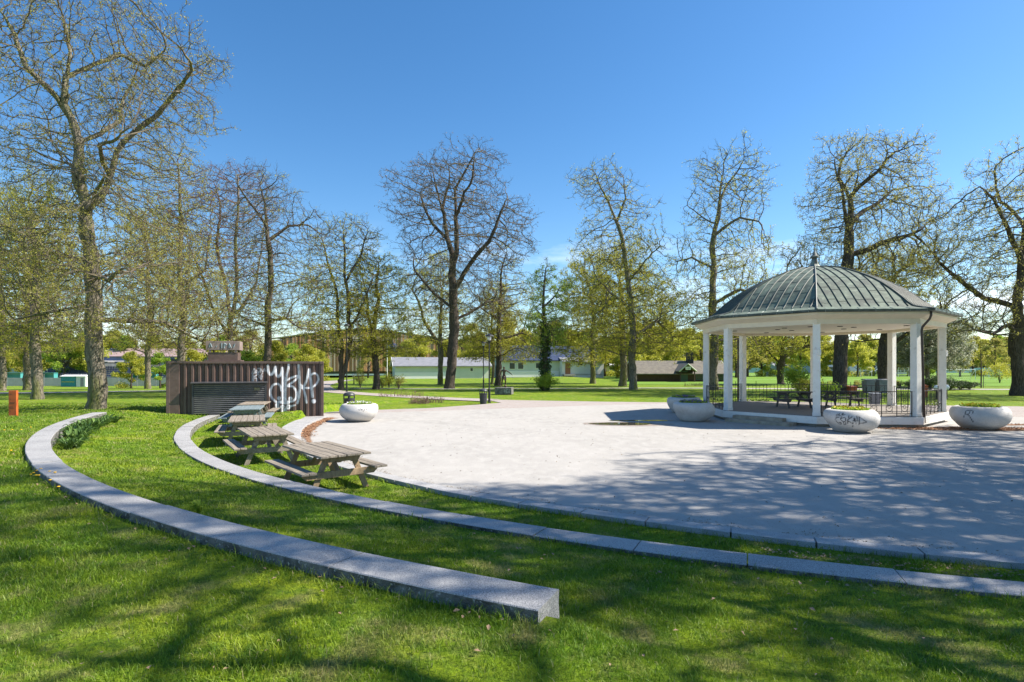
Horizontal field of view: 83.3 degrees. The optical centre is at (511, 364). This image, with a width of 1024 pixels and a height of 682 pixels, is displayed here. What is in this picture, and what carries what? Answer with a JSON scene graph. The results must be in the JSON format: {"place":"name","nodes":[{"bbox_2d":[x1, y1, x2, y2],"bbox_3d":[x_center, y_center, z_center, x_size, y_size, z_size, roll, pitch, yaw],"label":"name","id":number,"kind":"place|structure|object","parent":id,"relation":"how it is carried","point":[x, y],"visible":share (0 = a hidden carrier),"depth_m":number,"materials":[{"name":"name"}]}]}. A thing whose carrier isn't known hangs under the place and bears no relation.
{"place":"outdoors","nodes":[
{"label":"outdoors","id":0,"kind":"place"},
{"bbox_2d":[0,368,1023,681],"bbox_3d":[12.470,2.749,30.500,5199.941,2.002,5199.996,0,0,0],"label":"ground","id":1,"kind":"structure","parent":0,"point":[604,390],"depth_m":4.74,"materials":[{"name":"plant"}]},
{"bbox_2d":[9,391,17,415],"bbox_3d":[-17.571,1.363,20.299,0.250,0.920,0.103,0,0,-8],"label":"marker post","id":2,"kind":"object","parent":1,"relation":"on","point":[13,402],"visible":0.91,"depth_m":20.25,"materials":[{"name":"orange paint"}]},
{"bbox_2d":[8,342,51,372],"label":"tree","id":3,"kind":"object","parent":1,"relation":"on","point":[20,362],"visible":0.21,"depth_m":144.95,"materials":[{"name":"green plant"}]},
{"bbox_2d":[0,187,61,390],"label":"oak tree","id":4,"kind":"object","parent":1,"relation":"on","point":[3,372],"visible":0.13,"depth_m":54.85,"materials":[{"name":"green plant"}]},
{"bbox_2d":[0,177,84,389],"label":"oak tree","id":5,"kind":"object","parent":1,"relation":"on","point":[26,380],"visible":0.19,"depth_m":57.71,"materials":[{"name":"green plant"}]},
{"bbox_2d":[0,163,119,399],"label":"oak tree","id":6,"kind":"object","parent":1,"relation":"on","point":[37,392],"visible":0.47,"depth_m":40.63,"materials":[{"name":"green plant"}]},
{"bbox_2d":[41,335,83,376],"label":"tree","id":7,"kind":"object","parent":1,"relation":"on","point":[56,363],"visible":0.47,"depth_m":117.61,"materials":[{"name":"green plant"}]},
{"bbox_2d":[52,438,82,449],"bbox_3d":[-10.411,1.875,13.601,0.602,0.312,0.583,0,0,-5],"label":"perennial plant","id":8,"kind":"object","parent":1,"relation":"on","point":[67,444],"visible":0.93,"depth_m":13.53,"materials":[{"name":"green plant"}]},
{"bbox_2d":[60,375,77,386],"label":"site hut","id":9,"kind":"object","parent":1,"relation":"on","point":[68,380],"visible":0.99,"depth_m":99.00,"materials":[{"name":"teal"}]},
{"bbox_2d":[61,429,89,438],"bbox_3d":[-10.932,1.829,14.502,0.663,0.439,0.554,0,0,8],"label":"perennial plant","id":10,"kind":"object","parent":1,"relation":"on","point":[78,433],"visible":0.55,"depth_m":14.47,"materials":[{"name":"green plant"}]},
{"bbox_2d":[75,375,87,386],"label":"site hut","id":11,"kind":"object","parent":1,"relation":"on","point":[81,380],"visible":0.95,"depth_m":99.00,"materials":[{"name":"white"}]},
{"bbox_2d":[7,378,165,385],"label":"perimeter wall","id":12,"kind":"structure","parent":1,"relation":"on","point":[46,381],"depth_m":103.90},
{"bbox_2d":[69,337,111,374],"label":"tree","id":13,"kind":"object","parent":1,"relation":"on","point":[76,361],"visible":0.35,"depth_m":117.90,"materials":[{"name":"green plant"}]},
{"bbox_2d":[43,360,165,377],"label":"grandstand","id":14,"kind":"object","parent":1,"relation":"on","point":[110,365],"visible":0.15,"depth_m":120.25,"materials":[{"name":"grey"}]},
{"bbox_2d":[110,351,151,387],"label":"tree","id":15,"kind":"object","parent":1,"relation":"on","point":[137,369],"visible":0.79,"depth_m":89.36,"materials":[{"name":"green plant"}]},
{"bbox_2d":[0,0,271,409],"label":"oak tree","id":16,"kind":"object","parent":1,"relation":"on","point":[95,319],"visible":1,"depth_m":23.89,"materials":[{"name":"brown plant"}]},
{"bbox_2d":[100,207,205,388],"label":"young oak","id":17,"kind":"object","parent":1,"relation":"on","point":[147,362],"visible":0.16,"depth_m":61.76,"materials":[{"name":"green plant"}]},
{"bbox_2d":[140,352,170,387],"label":"tree","id":18,"kind":"object","parent":1,"relation":"on","point":[156,360],"visible":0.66,"depth_m":87.24,"materials":[{"name":"green plant"}]},
{"bbox_2d":[104,348,226,376],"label":"clubhouse","id":19,"kind":"structure","parent":1,"relation":"on","point":[119,355],"depth_m":140.38,"materials":[{"name":"white paint"}]},
{"bbox_2d":[104,135,241,360],"bbox_3d":[-28.217,-7.985,48.142,11.506,21.234,9.751,0,0,0],"label":"beech tree","id":20,"kind":"object","parent":1,"relation":"on","point":[181,350],"visible":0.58,"depth_m":47.70,"materials":[{"name":"green plant"}]},
{"bbox_2d":[175,349,205,360],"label":"tree","id":21,"kind":"object","parent":1,"relation":"on","point":[191,354],"visible":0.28,"depth_m":65.71,"materials":[{"name":"green plant"}]},
{"bbox_2d":[190,499,207,513],"bbox_3d":[-4.298,1.956,7.886,0.263,0.243,0.182,0,0,37],"label":"perennial plant","id":22,"kind":"object","parent":1,"relation":"on","point":[199,505],"visible":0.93,"depth_m":7.88,"materials":[{"name":"green plant"}]},
{"bbox_2d":[137,154,287,354],"bbox_3d":[-26.435,-7.901,52.096,12.836,21.042,10.912,0,0,0],"label":"beech tree","id":23,"kind":"object","parent":1,"relation":"on","point":[217,244],"visible":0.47,"depth_m":51.38,"materials":[{"name":"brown plant"}]},
{"bbox_2d":[166,341,323,416],"bbox_3d":[-12.045,0.696,26.573,6.393,3.512,2.665,0,0,-18],"label":"container kiosk","id":24,"kind":"object","parent":1,"relation":"on","point":[219,383],"visible":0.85,"depth_m":25.46,"materials":[{"name":"brown paint"}]},
{"bbox_2d":[214,415,276,445],"bbox_3d":[-8.451,2.066,18.399,1.762,0.762,2.170,0,0,-23],"label":"picnic table","id":25,"kind":"object","parent":1,"relation":"on","point":[240,421],"visible":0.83,"depth_m":17.71,"materials":[{"name":"grey wood"}]},
{"bbox_2d":[217,405,274,426],"bbox_3d":[-10.049,1.986,21.898,1.760,0.761,2.170,0,0,-19],"label":"picnic table","id":26,"kind":"object","parent":1,"relation":"on","point":[245,409],"visible":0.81,"depth_m":21.27,"materials":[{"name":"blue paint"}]},
{"bbox_2d":[235,328,264,355],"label":"tree","id":27,"kind":"object","parent":1,"relation":"on","point":[254,341],"visible":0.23,"depth_m":148.80,"materials":[{"name":"green plant"}]},
{"bbox_2d":[241,350,261,360],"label":"tree","id":28,"kind":"object","parent":1,"relation":"on","point":[246,356],"visible":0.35,"depth_m":57.79,"materials":[{"name":"green plant"}]},
{"bbox_2d":[227,401,279,421],"bbox_3d":[-10.899,1.981,24.397,1.761,0.761,2.018,0,0,-15],"label":"picnic table","id":29,"kind":"object","parent":1,"relation":"on","point":[265,410],"visible":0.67,"depth_m":23.96,"materials":[{"name":"grey wood"}]},
{"bbox_2d":[223,426,305,464],"bbox_3d":[-6.551,2.112,15.251,1.762,0.761,2.171,0,0,-33],"label":"picnic table","id":30,"kind":"object","parent":1,"relation":"on","point":[270,435],"visible":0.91,"depth_m":14.76,"materials":[{"name":"grey wood"}]},
{"bbox_2d":[256,340,289,360],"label":"tree","id":31,"kind":"object","parent":1,"relation":"on","point":[277,347],"visible":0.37,"depth_m":61.56,"materials":[{"name":"green plant"}]},
{"bbox_2d":[206,159,346,360],"bbox_3d":[-18.563,-6.690,45.237,10.381,18.655,9.052,0,0,-31],"label":"elm tree","id":32,"kind":"object","parent":1,"relation":"on","point":[268,319],"visible":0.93,"depth_m":44.73,"materials":[{"name":"brown plant"}]},
{"bbox_2d":[280,343,302,360],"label":"tree","id":33,"kind":"object","parent":1,"relation":"on","point":[291,347],"visible":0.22,"depth_m":95.45,"materials":[{"name":"green plant"}]},
{"bbox_2d":[25,412,558,623],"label":"stone seat wall","id":34,"kind":"structure","parent":1,"relation":"on","point":[470,589],"depth_m":5.21,"materials":[{"name":"stone"}]},
{"bbox_2d":[291,343,321,360],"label":"tree","id":35,"kind":"object","parent":1,"relation":"on","point":[301,356],"visible":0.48,"depth_m":73.39,"materials":[{"name":"green plant"}]},
{"bbox_2d":[312,349,332,380],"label":"tree","id":36,"kind":"object","parent":1,"relation":"on","point":[327,368],"visible":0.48,"depth_m":103.35,"materials":[{"name":"green plant"}]},
{"bbox_2d":[264,441,386,486],"bbox_3d":[-3.899,2.112,11.999,1.762,0.762,2.169,0,0,-40],"label":"picnic table","id":37,"kind":"object","parent":1,"relation":"on","point":[331,454],"visible":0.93,"depth_m":11.64,"materials":[{"name":"grey wood"}]},
{"bbox_2d":[289,211,402,389],"bbox_3d":[-15.959,-6.347,56.575,10.203,17.918,9.270,0,0,-38],"label":"linden tree","id":38,"kind":"object","parent":1,"relation":"on","point":[340,343],"visible":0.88,"depth_m":55.52,"materials":[{"name":"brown plant"}]},
{"bbox_2d":[355,343,382,377],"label":"tree","id":39,"kind":"object","parent":1,"relation":"on","point":[362,362],"visible":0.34,"depth_m":117.86,"materials":[{"name":"green plant"}]},
{"bbox_2d":[272,329,467,375],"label":"timber hall","id":40,"kind":"structure","parent":1,"relation":"on","point":[333,363],"depth_m":168.79,"materials":[{"name":"wood"}]},
{"bbox_2d":[341,250,418,388],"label":"linden tree","id":41,"kind":"object","parent":1,"relation":"on","point":[376,367],"visible":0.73,"depth_m":57.67,"materials":[{"name":"green plant"}]},
{"bbox_2d":[324,380,495,400],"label":"footpath","id":42,"kind":"structure","parent":1,"relation":"on","point":[327,384],"depth_m":47.19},
{"bbox_2d":[406,337,431,356],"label":"tree","id":43,"kind":"object","parent":1,"relation":"on","point":[423,350],"visible":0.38,"depth_m":122.83,"materials":[{"name":"green plant"}]},
{"bbox_2d":[389,250,481,384],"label":"maple tree","id":44,"kind":"object","parent":1,"relation":"on","point":[439,335],"visible":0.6,"depth_m":71.65,"materials":[{"name":"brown plant"}]},
{"bbox_2d":[390,357,491,378],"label":"storage building","id":45,"kind":"structure","parent":1,"relation":"on","point":[418,368],"depth_m":104.64,"materials":[{"name":"white paint"}]},
{"bbox_2d":[429,339,461,356],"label":"tree","id":46,"kind":"object","parent":1,"relation":"on","point":[433,353],"visible":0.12,"depth_m":129.07,"materials":[{"name":"green plant"}]},
{"bbox_2d":[374,133,541,388],"bbox_3d":[-5.528,-10.525,59.879,17.809,26.279,14.596,0,0,0],"label":"elm tree","id":47,"kind":"object","parent":1,"relation":"on","point":[453,312],"visible":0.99,"depth_m":59.27,"materials":[{"name":"brown plant"}]},
{"bbox_2d":[461,337,491,375],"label":"tree","id":48,"kind":"object","parent":1,"relation":"on","point":[465,349],"visible":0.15,"depth_m":125.00,"materials":[{"name":"green plant"}]},
{"bbox_2d":[470,282,518,384],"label":"slender tree","id":49,"kind":"object","parent":1,"relation":"on","point":[493,359],"visible":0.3,"depth_m":71.76,"materials":[{"name":"green plant"}]},
{"bbox_2d":[457,240,545,385],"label":"alder tree","id":50,"kind":"object","parent":1,"relation":"on","point":[498,345],"visible":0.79,"depth_m":67.70,"materials":[{"name":"green plant"}]},
{"bbox_2d":[495,367,513,394],"bbox_3d":[-0.654,1.293,48.018,1.458,2.314,1.059,0,0,8],"label":"statue","id":51,"kind":"object","parent":1,"relation":"on","point":[504,390],"visible":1,"depth_m":47.59,"materials":[{"name":"stone"}]},
{"bbox_2d":[5,430,1023,674],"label":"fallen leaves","id":52,"kind":"object","parent":1,"relation":"on","point":[489,626],"visible":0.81,"depth_m":6.69,"materials":[{"name":"brown plant"}]},
{"bbox_2d":[530,371,560,390],"bbox_3d":[3.218,1.475,54.308,2.717,1.992,2.762,0,0,-40],"label":"shrub","id":53,"kind":"object","parent":1,"relation":"on","point":[544,382],"visible":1,"depth_m":54.20,"materials":[{"name":"green plant"}]},
{"bbox_2d":[490,343,603,377],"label":"white house","id":54,"kind":"structure","parent":1,"relation":"on","point":[558,369],"depth_m":109.43,"materials":[{"name":"paint"}]},
{"bbox_2d":[519,256,578,390],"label":"ivy tree","id":55,"kind":"object","parent":1,"relation":"on","point":[545,332],"visible":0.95,"depth_m":54.71,"materials":[{"name":"green plant"}]},
{"bbox_2d":[547,247,627,383],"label":"oak tree","id":56,"kind":"object","parent":1,"relation":"on","point":[590,357],"visible":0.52,"depth_m":75.19,"materials":[{"name":"green plant"}]},
{"bbox_2d":[174,415,1023,598],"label":"stone seat wall","id":57,"kind":"structure","parent":1,"relation":"on","point":[184,433],"depth_m":6.90,"materials":[{"name":"stone"}]},
{"bbox_2d":[598,344,620,375],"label":"tree","id":58,"kind":"object","parent":1,"relation":"on","point":[615,367],"visible":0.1,"depth_m":111.81,"materials":[{"name":"green plant"}]},
{"bbox_2d":[579,238,679,386],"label":"oak tree","id":59,"kind":"object","parent":1,"relation":"on","point":[623,376],"visible":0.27,"depth_m":65.50,"materials":[{"name":"green plant"}]},
{"bbox_2d":[565,153,703,389],"bbox_3d":[12.140,-9.040,56.959,13.901,23.354,11.921,0,0,0],"label":"oak tree","id":60,"kind":"object","parent":1,"relation":"on","point":[633,320],"visible":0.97,"depth_m":56.33,"materials":[{"name":"green plant"}]},
{"bbox_2d":[626,324,661,360],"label":"tree","id":61,"kind":"object","parent":1,"relation":"on","point":[644,358],"visible":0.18,"depth_m":98.65,"materials":[{"name":"green plant"}]},
{"bbox_2d":[282,416,1023,569],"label":"kerb","id":62,"kind":"structure","parent":1,"relation":"on","point":[296,427],"depth_m":8.54,"materials":[{"name":"stone"}]},
{"bbox_2d":[627,352,723,381],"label":"wooden cabin","id":63,"kind":"object","parent":1,"relation":"on","point":[689,369],"visible":0.62,"depth_m":84.00,"materials":[{"name":"brown wood"}]},
{"bbox_2d":[662,331,700,360],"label":"tree","id":64,"kind":"object","parent":1,"relation":"on","point":[666,358],"visible":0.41,"depth_m":103.08,"materials":[{"name":"green plant"}]},
{"bbox_2d":[682,331,723,362],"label":"tree","id":65,"kind":"object","parent":1,"relation":"on","point":[700,350],"visible":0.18,"depth_m":111.38,"materials":[{"name":"green plant"}]},
{"bbox_2d":[654,128,789,389],"bbox_3d":[20.933,-9.950,56.167,13.411,25.166,11.949,0,0,0],"label":"oak tree","id":66,"kind":"object","parent":1,"relation":"on","point":[715,342],"visible":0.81,"depth_m":55.55,"materials":[{"name":"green plant"}]},
{"bbox_2d":[720,336,752,377],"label":"tree","id":67,"kind":"object","parent":1,"relation":"on","point":[735,364],"visible":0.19,"depth_m":109.60,"materials":[{"name":"green plant"}]},
{"bbox_2d":[733,337,770,376],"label":"tree","id":68,"kind":"object","parent":1,"relation":"on","point":[753,364],"visible":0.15,"depth_m":117.84,"materials":[{"name":"green plant"}]},
{"bbox_2d":[746,336,779,376],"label":"tree","id":69,"kind":"object","parent":1,"relation":"on","point":[761,373],"visible":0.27,"depth_m":120.23,"materials":[{"name":"green plant"}]},
{"bbox_2d":[746,335,833,383],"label":"apple tree","id":70,"kind":"object","parent":1,"relation":"on","point":[794,344],"visible":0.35,"depth_m":71.53,"materials":[{"name":"green plant"}]},
{"bbox_2d":[780,360,809,394],"bbox_3d":[23.290,0.975,46.931,2.638,2.978,2.536,0,0,0],"label":"shrub","id":71,"kind":"object","parent":1,"relation":"on","point":[791,374],"visible":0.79,"depth_m":46.88,"materials":[{"name":"green plant"}]},
{"bbox_2d":[784,336,821,374],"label":"tree","id":72,"kind":"object","parent":1,"relation":"on","point":[791,362],"visible":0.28,"depth_m":119.36,"materials":[{"name":"green plant"}]},
{"bbox_2d":[791,376,832,393],"bbox_3d":[23.308,1.642,44.993,2.920,1.663,2.512,0,0,11],"label":"shrub","id":73,"kind":"object","parent":1,"relation":"on","point":[800,383],"visible":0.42,"depth_m":44.85,"materials":[{"name":"green plant"}]},
{"bbox_2d":[797,335,832,375],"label":"tree","id":74,"kind":"object","parent":1,"relation":"on","point":[823,364],"visible":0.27,"depth_m":126.20,"materials":[{"name":"green plant"}]},
{"bbox_2d":[808,381,841,395],"bbox_3d":[24.005,1.839,44.042,2.303,1.279,2.586,0,0,-41],"label":"shrub","id":75,"kind":"object","parent":1,"relation":"on","point":[829,388],"visible":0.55,"depth_m":43.44,"materials":[{"name":"green plant"}]},
{"bbox_2d":[820,342,850,375],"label":"tree","id":76,"kind":"object","parent":1,"relation":"on","point":[829,354],"visible":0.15,"depth_m":125.86,"materials":[{"name":"green plant"}]},
{"bbox_2d":[847,340,876,376],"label":"tree","id":77,"kind":"object","parent":1,"relation":"on","point":[856,348],"visible":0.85,"depth_m":119.04,"materials":[{"name":"green plant"}]},
{"bbox_2d":[770,126,965,393],"bbox_3d":[29.466,-8.854,48.654,15.795,22.967,12.792,0,0,0],"label":"oak tree","id":78,"kind":"object","parent":1,"relation":"on","point":[850,218],"visible":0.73,"depth_m":48.20,"materials":[{"name":"brown plant"}]},
{"bbox_2d":[858,338,878,375],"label":"tree","id":79,"kind":"object","parent":1,"relation":"on","point":[873,343],"visible":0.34,"depth_m":127.17,"materials":[{"name":"green plant"}]},
{"bbox_2d":[831,235,954,378],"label":"oak tree","id":80,"kind":"object","parent":1,"relation":"on","point":[882,360],"visible":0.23,"depth_m":52.55,"materials":[{"name":"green plant"}]},
{"bbox_2d":[896,310,978,378],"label":"apple tree","id":81,"kind":"object","parent":1,"relation":"on","point":[955,350],"visible":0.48,"depth_m":60.46,"materials":[{"name":"green plant"}]},
{"bbox_2d":[924,374,957,387],"bbox_3d":[40.845,1.654,54.947,2.530,1.645,3.226,0,0,26],"label":"shrub","id":82,"kind":"object","parent":1,"relation":"on","point":[934,378],"visible":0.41,"depth_m":55.01,"materials":[{"name":"green plant"}]},
{"bbox_2d":[896,135,1023,395],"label":"oak tree","id":83,"kind":"object","parent":1,"relation":"on","point":[1014,326],"visible":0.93,"depth_m":45.75,"materials":[{"name":"brown plant"}]},
{"bbox_2d":[948,345,977,376],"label":"tree","id":84,"kind":"object","parent":1,"relation":"on","point":[968,365],"visible":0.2,"depth_m":117.22,"materials":[{"name":"green plant"}]},
{"bbox_2d":[961,339,996,375],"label":"tree","id":85,"kind":"object","parent":1,"relation":"on","point":[978,361],"visible":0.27,"depth_m":130.49,"materials":[{"name":"green plant"}]},
{"bbox_2d":[974,337,1010,373],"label":"tree","id":86,"kind":"object","parent":1,"relation":"on","point":[992,357],"visible":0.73,"depth_m":121.47,"materials":[{"name":"green plant"}]},
{"bbox_2d":[0,0,1023,359],"label":"sky","id":87,"kind":"structure","parent":0,"point":[333,93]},
{"bbox_2d":[301,404,1023,555],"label":"plaza","id":88,"kind":"structure","parent":0,"point":[640,477],"depth_m":13.55,"materials":[{"name":"concrete"}]},
{"bbox_2d":[339,403,377,421],"bbox_3d":[-6.637,2.054,24.953,1.644,0.763,1.670,0,0,-29],"label":"planter bowl","id":89,"kind":"object","parent":88,"relation":"on","point":[357,412],"visible":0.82,"depth_m":24.32,"materials":[{"name":"concrete"}]},
{"bbox_2d":[583,422,674,425],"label":"wet paving","id":90,"kind":"structure","parent":88,"relation":"on","point":[656,424],"depth_m":23.53,"materials":[{"name":"concrete"}]},
{"bbox_2d":[588,422,649,424],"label":"water","id":91,"kind":"structure","parent":90,"relation":"on","point":[619,423],"depth_m":23.89,"materials":[{"name":"grey liquid"}]},
{"bbox_2d":[301,417,1023,436],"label":"bark chips","id":92,"kind":"object","parent":88,"relation":"on","point":[325,420],"visible":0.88,"depth_m":21.85,"materials":[{"name":"wood"}]},
{"bbox_2d":[303,432,1023,556],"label":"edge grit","id":93,"kind":"object","parent":88,"relation":"on","point":[689,517],"visible":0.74,"depth_m":8.96,"materials":[{"name":"gravel"}]},
{"bbox_2d":[667,397,700,412],"bbox_3d":[8.786,2.036,29.335,1.730,0.803,1.758,0,0,8],"label":"planter bowl","id":94,"kind":"object","parent":88,"relation":"on","point":[671,401],"visible":0.43,"depth_m":28.94,"materials":[{"name":"concrete"}]},
{"bbox_2d":[673,401,714,421],"bbox_3d":[7.930,2.026,25.109,1.765,0.819,1.793,0,0,42],"label":"planter bowl","id":95,"kind":"object","parent":88,"relation":"on","point":[694,412],"visible":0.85,"depth_m":24.45,"materials":[{"name":"concrete"}]},
{"bbox_2d":[691,248,963,426],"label":"bandstand","id":96,"kind":"structure","parent":88,"relation":"on","point":[814,300],"depth_m":24.45,"materials":[{"name":"white paint"}]},
{"bbox_2d":[767,391,820,408],"bbox_3d":[13.347,1.636,27.300,1.714,0.761,1.761,0,0,-4],"label":"picnic table","id":97,"kind":"object","parent":96,"relation":"on","point":[786,398],"visible":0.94,"depth_m":27.14,"materials":[{"name":"brown wood"}]},
{"bbox_2d":[820,392,870,405],"bbox_3d":[15.902,1.635,27.700,1.718,0.761,1.762,0,0,8],"label":"picnic table","id":98,"kind":"object","parent":96,"relation":"on","point":[849,398],"visible":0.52,"depth_m":27.65,"materials":[{"name":"brown wood"}]},
{"bbox_2d":[823,408,880,432],"bbox_3d":[12.368,2.022,21.002,1.810,0.828,1.782,0,0,33],"label":"planter bowl","id":99,"kind":"object","parent":88,"relation":"on","point":[855,421],"visible":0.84,"depth_m":20.36,"materials":[{"name":"concrete"}]},
{"bbox_2d":[831,405,869,409],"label":"flower plants","id":100,"kind":"object","parent":99,"relation":"in","point":[842,407],"visible":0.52,"depth_m":20.87,"materials":[{"name":"green plant"}]},
{"bbox_2d":[888,427,1023,430],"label":"bark mulch","id":101,"kind":"object","parent":88,"relation":"on","point":[920,428],"visible":0.56,"depth_m":21.68,"materials":[{"name":"wood"}]},
{"bbox_2d":[949,405,1012,429],"bbox_3d":[17.827,2.002,21.951,1.869,0.868,1.898,0,0,-11],"label":"planter bowl","id":102,"kind":"object","parent":101,"relation":"on","point":[987,418],"visible":0.87,"depth_m":21.30,"materials":[{"name":"concrete"}]},
{"bbox_2d":[959,402,999,406],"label":"flower plants","id":103,"kind":"object","parent":102,"relation":"in","point":[972,404],"visible":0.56,"depth_m":21.80,"materials":[{"name":"green plant"}]},
{"bbox_2d":[324,400,1023,416],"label":"gravel path","id":104,"kind":"structure","parent":0,"point":[1017,411],"depth_m":34.73,"materials":[{"name":"gravel"}]},
{"bbox_2d":[364,388,1009,389],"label":"footpath","id":105,"kind":"structure","parent":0,"point":[720,388],"depth_m":59.22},
{"bbox_2d":[604,373,1010,385],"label":"sports pitch","id":106,"kind":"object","parent":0,"point":[752,379],"visible":0.39,"depth_m":95.88,"materials":[{"name":"plant"}]},
{"bbox_2d":[982,359,1010,382],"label":"shrub","id":107,"kind":"object","parent":106,"relation":"on","point":[998,366],"visible":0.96,"depth_m":77.80,"materials":[{"name":"green plant"}]},
{"bbox_2d":[861,379,875,392],"bbox_3d":[30.945,1.833,50.000,0.848,1.234,0.849,0,0,3],"label":"waste bin","id":108,"kind":"object","parent":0,"point":[868,381],"visible":0.81,"depth_m":49.65,"materials":[{"name":"metal"}]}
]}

